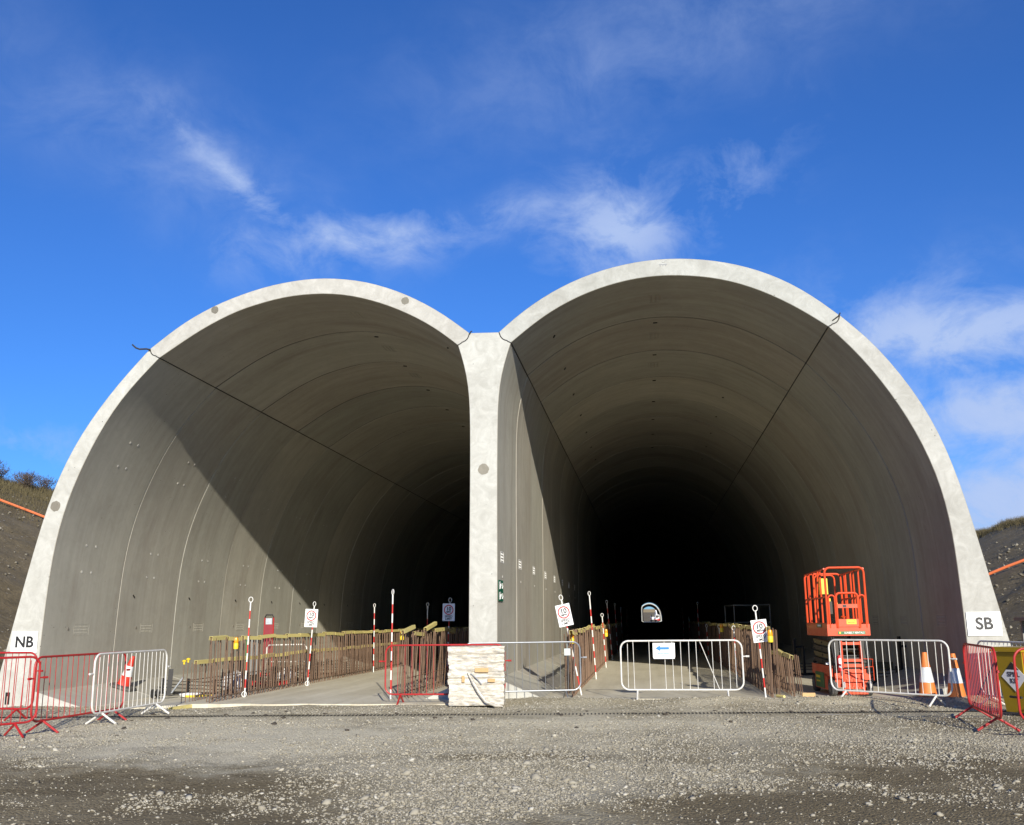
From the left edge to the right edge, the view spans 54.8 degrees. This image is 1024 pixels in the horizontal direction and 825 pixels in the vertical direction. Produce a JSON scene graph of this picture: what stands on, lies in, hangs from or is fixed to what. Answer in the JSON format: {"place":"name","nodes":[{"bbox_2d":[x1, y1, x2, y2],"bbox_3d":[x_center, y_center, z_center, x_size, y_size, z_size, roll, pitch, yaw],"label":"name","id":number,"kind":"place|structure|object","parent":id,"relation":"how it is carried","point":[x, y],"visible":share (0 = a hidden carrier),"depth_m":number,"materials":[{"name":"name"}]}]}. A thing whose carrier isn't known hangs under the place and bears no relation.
{"place":"outdoors","nodes":[
{"label":"outdoors","id":0,"kind":"place"},
{"bbox_2d":[0,482,51,670],"bbox_3d":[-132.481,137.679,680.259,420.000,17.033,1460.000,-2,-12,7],"label":"embankment","id":1,"kind":"structure","parent":0,"point":[26,531],"depth_m":35.62,"materials":[{"name":"brown soil"}]},
{"bbox_2d":[0,465,12,479],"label":"shrub","id":2,"kind":"object","parent":1,"relation":"on","point":[5,472],"visible":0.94,"depth_m":49.75,"materials":[{"name":"plant"}]},
{"bbox_2d":[0,499,44,517],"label":"orange duct","id":3,"kind":"object","parent":1,"relation":"on","point":[25,509],"visible":0.31,"depth_m":44.00,"materials":[{"name":"orange plastic"}]},
{"bbox_2d":[8,469,39,488],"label":"shrub","id":4,"kind":"object","parent":1,"relation":"on","point":[25,483],"visible":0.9,"depth_m":50.64,"materials":[{"name":"brown plant"}]},
{"bbox_2d":[10,471,41,485],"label":"shrub","id":5,"kind":"object","parent":1,"relation":"on","point":[26,478],"visible":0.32,"depth_m":51.83,"materials":[{"name":"brown plant"}]},
{"bbox_2d":[33,474,57,490],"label":"shrub","id":6,"kind":"object","parent":1,"relation":"on","point":[43,482],"visible":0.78,"depth_m":53.11,"materials":[{"name":"brown plant"}]},
{"bbox_2d":[0,475,1023,538],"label":"rough grass","id":7,"kind":"structure","parent":1,"relation":"on","point":[41,491],"depth_m":49.31,"materials":[{"name":"green plant"}]},
{"bbox_2d":[0,494,1023,650],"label":"slope stones","id":8,"kind":"object","parent":1,"relation":"on","point":[1020,574],"visible":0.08,"depth_m":39.98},
{"bbox_2d":[150,689,176,697],"bbox_3d":[-7.966,6.421,22.537,0.646,0.200,0.230,-3,-12,9],"label":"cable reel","id":9,"kind":"object","parent":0,"point":[153,694],"visible":0.89,"depth_m":22.53,"materials":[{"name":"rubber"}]},
{"bbox_2d":[179,693,211,696],"bbox_3d":[-7.183,6.371,22.241,0.804,0.062,0.536,-11,-15,39],"label":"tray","id":10,"kind":"object","parent":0,"point":[183,694],"visible":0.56,"depth_m":22.13,"materials":[{"name":"white plastic"}]},
{"bbox_2d":[98,656,448,708],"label":"tunnel floor","id":11,"kind":"structure","parent":0,"point":[364,689],"depth_m":21.55,"materials":[{"name":"concrete"}]},
{"bbox_2d":[166,669,183,694],"bbox_3d":[-8.008,6.417,23.487,0.414,0.604,0.092,-1,-12,1],"label":"black board","id":12,"kind":"object","parent":11,"relation":"on","point":[169,682],"visible":0.89,"depth_m":23.47,"materials":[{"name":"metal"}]},
{"bbox_2d":[181,660,185,702],"bbox_3d":[-6.627,5.447,19.881,0.088,0.902,0.086,-2,-12,7],"label":"rebar stub","id":13,"kind":"object","parent":11,"relation":"on","point":[183,661],"visible":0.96,"depth_m":19.90,"materials":[{"name":"brown metal"}]},
{"bbox_2d":[185,658,190,702],"bbox_3d":[-6.603,5.468,20.059,0.088,0.932,0.086,-2,-12,7],"label":"rebar stub","id":14,"kind":"object","parent":11,"relation":"on","point":[187,659],"visible":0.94,"depth_m":20.08,"materials":[{"name":"brown metal"}]},
{"bbox_2d":[189,663,192,701],"bbox_3d":[-6.581,5.551,20.203,0.038,0.830,0.016,-2,-12,7],"label":"rebar stub","id":15,"kind":"object","parent":11,"relation":"on","point":[190,683],"visible":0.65,"depth_m":20.19,"materials":[{"name":"brown metal"}]},
{"bbox_2d":[159,678,224,693],"bbox_3d":[-7.640,6.540,23.582,2.100,0.370,0.360,-7,-13,27],"label":"cable stand","id":16,"kind":"object","parent":11,"relation":"on","point":[176,692],"visible":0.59,"depth_m":23.54,"materials":[{"name":"black metal"}]},
{"bbox_2d":[192,662,195,700],"bbox_3d":[-6.562,5.579,20.339,0.038,0.830,0.016,-2,-12,7],"label":"rebar stub","id":17,"kind":"object","parent":11,"relation":"on","point":[193,682],"visible":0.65,"depth_m":20.33,"materials":[{"name":"brown metal"}]},
{"bbox_2d":[222,672,250,690],"bbox_3d":[-6.679,6.483,23.898,0.720,0.470,0.702,1,-12,-9],"label":"white sack","id":18,"kind":"object","parent":11,"relation":"on","point":[237,681],"visible":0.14,"depth_m":23.64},
{"bbox_2d":[241,597,252,696],"bbox_3d":[-5.659,5.007,21.116,0.116,2.096,0.051,-1,-12,8],"label":"striped pole","id":19,"kind":"object","parent":11,"relation":"on","point":[247,649],"visible":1,"depth_m":21.10,"materials":[{"name":"red metal"}]},
{"bbox_2d":[217,653,284,686],"bbox_3d":[-6.724,6.649,25.460,2.000,0.850,0.360,-6,-13,24],"label":"cable stand","id":20,"kind":"object","parent":11,"relation":"on","point":[247,673],"visible":0.16,"depth_m":25.54,"materials":[{"name":"black metal"}]},
{"bbox_2d":[245,640,258,674],"bbox_3d":[-7.378,6.937,28.032,0.385,1.050,0.250,0,-12,-1],"label":"grey cabinet","id":21,"kind":"object","parent":11,"relation":"on","point":[251,654],"depth_m":27.94,"materials":[{"name":"metal"}]},
{"bbox_2d":[260,614,273,674],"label":"fire point","id":22,"kind":"structure","parent":11,"relation":"on","point":[268,627],"depth_m":28.45,"materials":[{"name":"red paint"}]},
{"bbox_2d":[252,680,288,685],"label":"red beam","id":23,"kind":"structure","parent":11,"relation":"on","point":[270,683],"depth_m":25.11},
{"bbox_2d":[265,644,306,679],"bbox_3d":[-6.261,6.910,27.327,1.160,0.980,0.043,-1,-12,0],"label":"white rail","id":24,"kind":"object","parent":11,"relation":"on","point":[290,661],"visible":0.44,"depth_m":27.34,"materials":[{"name":"metal"}]},
{"bbox_2d":[279,668,295,681],"bbox_3d":[-6.187,7.184,27.086,0.600,0.380,0.600,-11,-15,39],"label":"white sack","id":25,"kind":"object","parent":11,"relation":"on","point":[286,676],"visible":0.14,"depth_m":26.86,"materials":[{"name":"white fabric"}]},
{"bbox_2d":[260,654,323,680],"bbox_3d":[-6.185,7.108,27.888,2.000,0.900,0.360,-6,-13,23],"label":"cable stand","id":26,"kind":"object","parent":11,"relation":"on","point":[298,672],"visible":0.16,"depth_m":27.57,"materials":[{"name":"black metal"}]},
{"bbox_2d":[305,601,315,685],"bbox_3d":[-5.009,5.754,24.593,0.116,2.056,0.094,1,-12,8],"label":"striped pole","id":27,"kind":"object","parent":11,"relation":"on","point":[307,681],"visible":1,"depth_m":24.54,"materials":[{"name":"red metal"}]},
{"bbox_2d":[304,609,317,626],"bbox_3d":[-5.024,5.144,24.689,0.325,0.440,0.010,1,-12,8],"label":"speed sign","id":28,"kind":"object","parent":27,"relation":"attached to","point":[311,616],"visible":1,"depth_m":24.69,"materials":[{"name":"white metal"}]},
{"bbox_2d":[187,639,434,700],"bbox_3d":[-4.891,8.169,33.015,0.272,0.868,25.951,-2,-12,7],"label":"rebar row","id":29,"kind":"object","parent":11,"relation":"on","point":[204,661],"visible":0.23,"depth_m":24.64,"materials":[{"name":"brown metal"}]},
{"bbox_2d":[309,662,358,674],"bbox_3d":[-5.601,7.913,30.556,2.000,0.370,0.360,-5,-13,21],"label":"cable stand","id":30,"kind":"object","parent":11,"relation":"on","point":[337,667],"visible":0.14,"depth_m":30.24,"materials":[{"name":"black metal"}]},
{"bbox_2d":[202,626,468,702],"bbox_3d":[-3.284,9.233,39.387,0.272,1.344,40.974,-2,-12,7],"label":"rebar row","id":31,"kind":"object","parent":11,"relation":"on","point":[367,668],"visible":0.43,"depth_m":24.79,"materials":[{"name":"brown metal"}]},
{"bbox_2d":[233,637,238,648],"bbox_3d":[-5.783,4.849,20.748,0.110,0.240,0.172,-5,-13,19],"label":"warning lamp","id":32,"kind":"object","parent":31,"relation":"attached to","point":[236,643],"visible":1,"depth_m":20.68,"materials":[{"name":"yellow plastic"}]},
{"bbox_2d":[373,603,375,671],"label":"striped pole","id":33,"kind":"object","parent":11,"relation":"on","point":[374,633],"visible":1,"depth_m":30.60,"materials":[{"name":"metal"}]},
{"bbox_2d":[390,589,393,698],"bbox_3d":[-2.431,4.676,19.972,0.043,2.173,0.105,9,-15,-39],"label":"striped pole","id":34,"kind":"object","parent":11,"relation":"on","point":[391,644],"visible":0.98,"depth_m":19.98,"materials":[{"name":"plastic"}]},
{"bbox_2d":[426,603,428,660],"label":"striped pole","id":35,"kind":"object","parent":11,"relation":"on","point":[427,623],"visible":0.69,"depth_m":31.47,"materials":[{"name":"metal"}]},
{"bbox_2d":[398,622,468,698],"bbox_3d":[-0.018,8.224,35.438,0.417,1.591,31.943,-2,-12,7],"label":"rebar row","id":36,"kind":"object","parent":11,"relation":"on","point":[424,662],"visible":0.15,"depth_m":22.06,"materials":[{"name":"brown metal"}]},
{"bbox_2d":[446,598,451,681],"bbox_3d":[-1.635,5.820,25.298,0.081,2.113,0.077,1,-12,8],"label":"striped pole","id":37,"kind":"object","parent":11,"relation":"on","point":[448,633],"visible":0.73,"depth_m":25.31,"materials":[{"name":"red metal"}]},
{"bbox_2d":[442,603,454,620],"bbox_3d":[-1.631,5.143,25.406,0.325,0.440,0.010,-2,-12,13],"label":"speed sign","id":38,"kind":"object","parent":37,"relation":"attached to","point":[448,612],"visible":1,"depth_m":25.40,"materials":[{"name":"white metal"}]},
{"bbox_2d":[0,696,1023,824],"bbox_3d":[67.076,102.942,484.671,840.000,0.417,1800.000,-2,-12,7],"label":"ground","id":39,"kind":"structure","parent":0,"point":[175,779],"depth_m":10.60,"materials":[{"name":"grey gravel"}]},
{"bbox_2d":[0,652,42,720],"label":"crowd barrier","id":40,"kind":"object","parent":39,"relation":"on","point":[17,709],"visible":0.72,"depth_m":16.64,"materials":[{"name":"red metal"}]},
{"bbox_2d":[0,656,47,737],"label":"crowd barrier","id":41,"kind":"object","parent":39,"relation":"on","point":[13,724],"visible":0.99,"depth_m":14.18,"materials":[{"name":"red metal"}]},
{"bbox_2d":[25,651,129,733],"bbox_3d":[-6.778,4.372,15.549,0.538,1.118,2.710,-3,-12,9],"label":"crowd barrier","id":42,"kind":"object","parent":39,"relation":"on","point":[40,721],"visible":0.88,"depth_m":15.21,"materials":[{"name":"red metal"}]},
{"bbox_2d":[85,649,170,724],"bbox_3d":[-6.422,4.600,16.664,0.538,1.118,2.610,-2,-12,8],"label":"crowd barrier","id":43,"kind":"object","parent":39,"relation":"on","point":[153,704],"visible":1,"depth_m":16.54,"materials":[{"name":"silver metal"}]},
{"bbox_2d":[169,704,191,709],"bbox_3d":[-6.301,5.709,19.158,0.078,0.064,1.150,-4,-12,14],"label":"cap strip","id":44,"kind":"object","parent":39,"relation":"on","point":[183,706],"visible":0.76,"depth_m":18.95,"materials":[{"name":"yellow wood"}]},
{"bbox_2d":[379,644,510,704],"bbox_3d":[-1.288,4.999,18.855,2.580,1.118,0.538,-2,-12,7],"label":"crowd barrier","id":45,"kind":"object","parent":39,"relation":"on","point":[404,693],"visible":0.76,"depth_m":18.92,"materials":[{"name":"red metal"}]},
{"bbox_2d":[448,645,505,706],"bbox_3d":[-0.654,4.916,18.433,1.073,1.071,0.857,-1,-12,1],"label":"wrapped pallet","id":46,"kind":"object","parent":39,"relation":"on","point":[476,676],"visible":1,"depth_m":18.22,"materials":[{"name":"white plastic"}]},
{"bbox_2d":[0,710,1006,717],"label":"drain channel","id":47,"kind":"object","parent":39,"relation":"on","point":[517,714],"visible":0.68,"depth_m":16.54,"materials":[{"name":"metal"}]},
{"bbox_2d":[0,259,1010,707],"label":"tunnel","id":48,"kind":"structure","parent":39,"relation":"on","point":[670,437],"depth_m":26.74,"materials":[{"name":"concrete"}]},
{"bbox_2d":[5,692,9,703],"bbox_3d":[-10.753,6.090,21.018,0.090,0.245,0.020,-2,-12,7],"label":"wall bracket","id":49,"kind":"object","parent":48,"relation":"attached to","point":[6,694],"depth_m":21.02,"materials":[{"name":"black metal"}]},
{"bbox_2d":[10,631,37,652],"bbox_3d":[-10.489,4.941,21.218,0.600,0.460,0.018,-2,-12,7],"label":"direction sign","id":50,"kind":"object","parent":48,"relation":"attached to","point":[24,641],"visible":0.99,"depth_m":21.22,"materials":[{"name":"white plastic"}]},
{"bbox_2d":[109,656,136,690],"bbox_3d":[-9.234,6.239,23.736,0.541,0.760,0.541,14,-9,11],"label":"traffic cone","id":51,"kind":"object","parent":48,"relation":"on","point":[129,666],"visible":0.74,"depth_m":23.62,"materials":[{"name":"red plastic"}]},
{"bbox_2d":[498,580,502,601],"bbox_3d":[-0.226,3.700,20.474,0.030,0.430,0.620,-2,-12,7],"label":"exit sign","id":52,"kind":"object","parent":48,"relation":"attached to","point":[500,585],"visible":1,"depth_m":20.43,"materials":[{"name":"green plastic"}]},
{"bbox_2d":[966,612,1002,635],"bbox_3d":[8.960,4.010,18.724,0.620,0.445,0.018,-3,-12,7],"label":"direction sign","id":53,"kind":"object","parent":48,"relation":"attached to","point":[984,624],"visible":1,"depth_m":18.72,"materials":[{"name":"white plastic"}]},
{"bbox_2d":[468,641,586,697],"bbox_3d":[0.203,5.021,19.139,2.560,1.118,0.538,1,-12,-9],"label":"crowd barrier","id":54,"kind":"object","parent":39,"relation":"on","point":[545,690],"visible":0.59,"depth_m":19.20,"materials":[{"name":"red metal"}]},
{"bbox_2d":[564,648,569,654],"bbox_3d":[1.081,4.644,19.339,0.120,0.226,0.020,1,-12,-8],"label":"tag","id":55,"kind":"object","parent":54,"relation":"hanging from","point":[566,651],"visible":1,"depth_m":19.32,"materials":[{"name":"white plastic"}]},
{"bbox_2d":[641,603,661,621],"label":"tunnel","id":56,"kind":"structure","parent":39,"relation":"on","point":[655,607],"depth_m":512.99,"materials":[{"name":"concrete"}]},
{"bbox_2d":[620,639,748,699],"bbox_3d":[3.300,4.919,18.874,2.447,1.118,0.538,-3,-12,9],"label":"crowd barrier","id":57,"kind":"object","parent":39,"relation":"on","point":[682,689],"visible":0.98,"depth_m":18.87,"materials":[{"name":"silver metal"}]},
{"bbox_2d":[653,643,674,658],"bbox_3d":[2.920,4.583,18.972,0.420,0.298,0.008,-3,-12,9],"label":"arrow sign","id":58,"kind":"object","parent":57,"relation":"attached to","point":[663,650],"visible":1,"depth_m":18.97,"materials":[{"name":"white plastic"}]},
{"bbox_2d":[828,639,956,706],"bbox_3d":[6.774,4.634,17.663,0.538,1.118,2.506,9,-15,-38],"label":"crowd barrier","id":59,"kind":"object","parent":39,"relation":"on","point":[900,692],"visible":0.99,"depth_m":17.62,"materials":[{"name":"metal"}]},
{"bbox_2d":[911,652,939,697],"bbox_3d":[7.675,4.884,18.279,0.570,0.860,0.570,-2,-12,7],"label":"traffic cone","id":60,"kind":"object","parent":39,"relation":"on","point":[925,679],"visible":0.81,"depth_m":18.19,"materials":[{"name":"orange plastic"}]},
{"bbox_2d":[947,653,965,697],"bbox_3d":[8.111,4.846,18.072,0.570,0.840,0.570,-2,-12,7],"label":"traffic cone","id":61,"kind":"object","parent":39,"relation":"on","point":[958,689],"visible":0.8,"depth_m":17.97,"materials":[{"name":"orange plastic"}]},
{"bbox_2d":[955,643,1019,731],"bbox_3d":[6.767,3.918,14.225,0.538,1.118,2.660,-4,-12,14],"label":"crowd barrier","id":62,"kind":"object","parent":39,"relation":"on","point":[997,687],"visible":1,"depth_m":14.05,"materials":[{"name":"red metal"}]},
{"bbox_2d":[975,640,1023,706],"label":"crowd barrier","id":63,"kind":"object","parent":39,"relation":"on","point":[1003,642],"visible":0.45,"depth_m":17.00,"materials":[{"name":"metal"}]},
{"bbox_2d":[990,646,1023,713],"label":"spill bin","id":64,"kind":"object","parent":39,"relation":"on","point":[1004,655],"visible":0.94,"depth_m":15.40,"materials":[{"name":"plastic"}]},
{"bbox_2d":[1013,647,1023,719],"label":"crowd barrier","id":65,"kind":"object","parent":39,"relation":"on","point":[1016,681],"visible":1,"depth_m":12.71,"materials":[{"name":"red metal"}]},
{"bbox_2d":[1014,617,1023,645],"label":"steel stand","id":66,"kind":"object","parent":39,"relation":"on","point":[1021,619],"visible":1,"depth_m":16.95,"materials":[{"name":"grey metal"}]},
{"bbox_2d":[0,0,1023,608],"label":"sky","id":67,"kind":"structure","parent":0,"point":[164,163],"materials":[{"name":"blue"}]},
{"bbox_2d":[643,609,660,620],"bbox_3d":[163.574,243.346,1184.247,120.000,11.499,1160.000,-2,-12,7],"label":"embankment","id":68,"kind":"structure","parent":0,"point":[647,613],"depth_m":695.83,"materials":[{"name":"brown soil"}]},
{"bbox_2d":[650,610,657,621],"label":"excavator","id":69,"kind":"object","parent":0,"point":[652,616],"visible":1,"depth_m":475.31,"materials":[{"name":"metal"}]},
{"bbox_2d":[505,621,910,699],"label":"tunnel floor","id":70,"kind":"structure","parent":0,"point":[606,683],"depth_m":26.10,"materials":[{"name":"concrete"}]},
{"bbox_2d":[559,595,581,694],"bbox_3d":[1.219,4.810,20.476,0.086,2.073,0.072,-13,-13,5],"label":"striped pole","id":71,"kind":"object","parent":70,"relation":"on","point":[573,654],"visible":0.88,"depth_m":20.37,"materials":[{"name":"white plastic"}]},
{"bbox_2d":[555,603,573,626],"bbox_3d":[1.091,4.226,20.572,0.300,0.450,0.010,-13,-13,5],"label":"speed sign","id":72,"kind":"object","parent":71,"relation":"attached to","point":[564,614],"visible":1,"depth_m":20.57,"materials":[{"name":"white metal"}]},
{"bbox_2d":[588,591,596,678],"bbox_3d":[2.109,5.814,25.813,0.082,2.253,0.076,-5,-12,7],"label":"striped pole","id":73,"kind":"object","parent":70,"relation":"on","point":[592,635],"visible":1,"depth_m":25.80,"materials":[{"name":"metal"}]},
{"bbox_2d":[564,621,622,696],"bbox_3d":[3.799,9.035,39.186,0.362,1.461,39.982,-2,-12,7],"label":"rebar row","id":74,"kind":"object","parent":70,"relation":"on","point":[583,638],"visible":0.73,"depth_m":25.62,"materials":[{"name":"brown metal"}]},
{"bbox_2d":[601,613,606,667],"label":"striped pole","id":75,"kind":"object","parent":70,"relation":"on","point":[604,640],"visible":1,"depth_m":31.77,"materials":[{"name":"red metal"}]},
{"bbox_2d":[605,600,612,659],"bbox_3d":[3.702,8.258,37.453,0.100,2.233,0.046,-6,-12,7],"label":"striped pole","id":76,"kind":"object","parent":70,"relation":"on","point":[609,629],"visible":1,"depth_m":37.45,"materials":[{"name":"red metal"}]},
{"bbox_2d":[614,603,617,653],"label":"striped pole","id":77,"kind":"object","parent":70,"relation":"on","point":[616,630],"visible":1,"depth_m":43.71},
{"bbox_2d":[696,602,699,646],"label":"striped pole","id":78,"kind":"object","parent":70,"relation":"on","point":[698,623],"visible":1,"depth_m":43.70,"materials":[{"name":"metal"}]},
{"bbox_2d":[688,621,781,697],"bbox_3d":[7.759,8.866,38.466,0.303,1.404,39.970,-2,-12,7],"label":"rebar row","id":79,"kind":"object","parent":70,"relation":"on","point":[750,647],"visible":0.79,"depth_m":25.29,"materials":[{"name":"brown metal"}]},
{"bbox_2d":[767,630,772,641],"bbox_3d":[5.025,4.348,19.204,0.110,0.240,0.172,-4,-12,16],"label":"warning lamp","id":80,"kind":"object","parent":79,"relation":"attached to","point":[769,635],"visible":1,"depth_m":19.13,"materials":[{"name":"yellow plastic"}]},
{"bbox_2d":[732,625,737,677],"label":"striped pole","id":81,"kind":"object","parent":70,"relation":"on","point":[735,650],"visible":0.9,"depth_m":25.44,"materials":[{"name":"red metal"}]},
{"bbox_2d":[724,604,771,655],"bbox_3d":[8.432,7.867,35.226,1.280,1.967,1.835,-1,-12,2],"label":"dark lift","id":82,"kind":"object","parent":70,"relation":"on","point":[758,605],"visible":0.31,"depth_m":34.53,"materials":[{"name":"grey metal"}]},
{"bbox_2d":[752,605,766,696],"bbox_3d":[4.865,4.670,19.341,0.106,1.763,0.029,-6,-12,7],"label":"striped pole","id":83,"kind":"object","parent":70,"relation":"on","point":[760,655],"visible":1,"depth_m":19.29,"materials":[{"name":"metal"}]},
{"bbox_2d":[750,619,767,642],"bbox_3d":[4.868,4.289,19.377,0.300,0.430,0.010,-8,-13,6],"label":"speed sign","id":84,"kind":"object","parent":83,"relation":"attached to","point":[759,632],"visible":1,"depth_m":19.38,"materials":[{"name":"white metal"}]},
{"bbox_2d":[771,649,802,696],"bbox_3d":[5.770,5.474,20.980,0.282,0.882,3.930,-2,-12,7],"label":"rebar row","id":85,"kind":"object","parent":70,"relation":"on","point":[783,667],"visible":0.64,"depth_m":20.10,"materials":[{"name":"brown metal"}]},
{"bbox_2d":[765,639,823,675],"bbox_3d":[7.553,6.517,26.298,1.900,0.950,0.360,3,-12,-18],"label":"cable stand","id":86,"kind":"object","parent":70,"relation":"on","point":[804,666],"visible":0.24,"depth_m":26.25,"materials":[{"name":"black metal"}]},
{"bbox_2d":[799,693,817,696],"bbox_3d":[5.741,5.458,19.076,0.340,0.088,0.260,-2,-12,6],"label":"timber block","id":87,"kind":"object","parent":70,"relation":"on","point":[808,694],"depth_m":18.95,"materials":[{"name":"brown wood"}]},
{"bbox_2d":[804,566,874,695],"bbox_3d":[6.638,4.459,20.210,0.877,2.494,1.903,-1,-12,4],"label":"scissor lift","id":88,"kind":"object","parent":70,"relation":"on","point":[843,626],"visible":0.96,"depth_m":19.45,"materials":[{"name":"orange metal"}]},
{"bbox_2d":[815,671,824,687],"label":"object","id":89,"kind":"structure","parent":88,"relation":"in","point":[821,683],"depth_m":20.07,"materials":[{"name":"green"}]},
{"bbox_2d":[871,662,893,670],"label":"beam","id":90,"kind":"structure","parent":70,"relation":"on","point":[880,665],"depth_m":23.63,"materials":[{"name":"metal"}]},
{"bbox_2d":[870,636,905,683],"bbox_3d":[8.740,5.748,22.950,2.000,1.050,0.360,6,-13,-27],"label":"cable stand","id":91,"kind":"object","parent":70,"relation":"on","point":[899,645],"visible":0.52,"depth_m":23.01,"materials":[{"name":"black metal"}]},
{"bbox_2d":[978,523,1023,645],"bbox_3d":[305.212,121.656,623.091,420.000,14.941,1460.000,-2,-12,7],"label":"embankment","id":92,"kind":"structure","parent":0,"point":[1014,606],"depth_m":37.18,"materials":[{"name":"soil"}]},
{"bbox_2d":[989,559,1023,575],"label":"orange duct","id":93,"kind":"object","parent":92,"relation":"on","point":[1005,567],"visible":0.32,"depth_m":37.83,"materials":[{"name":"orange plastic"}]}
]}

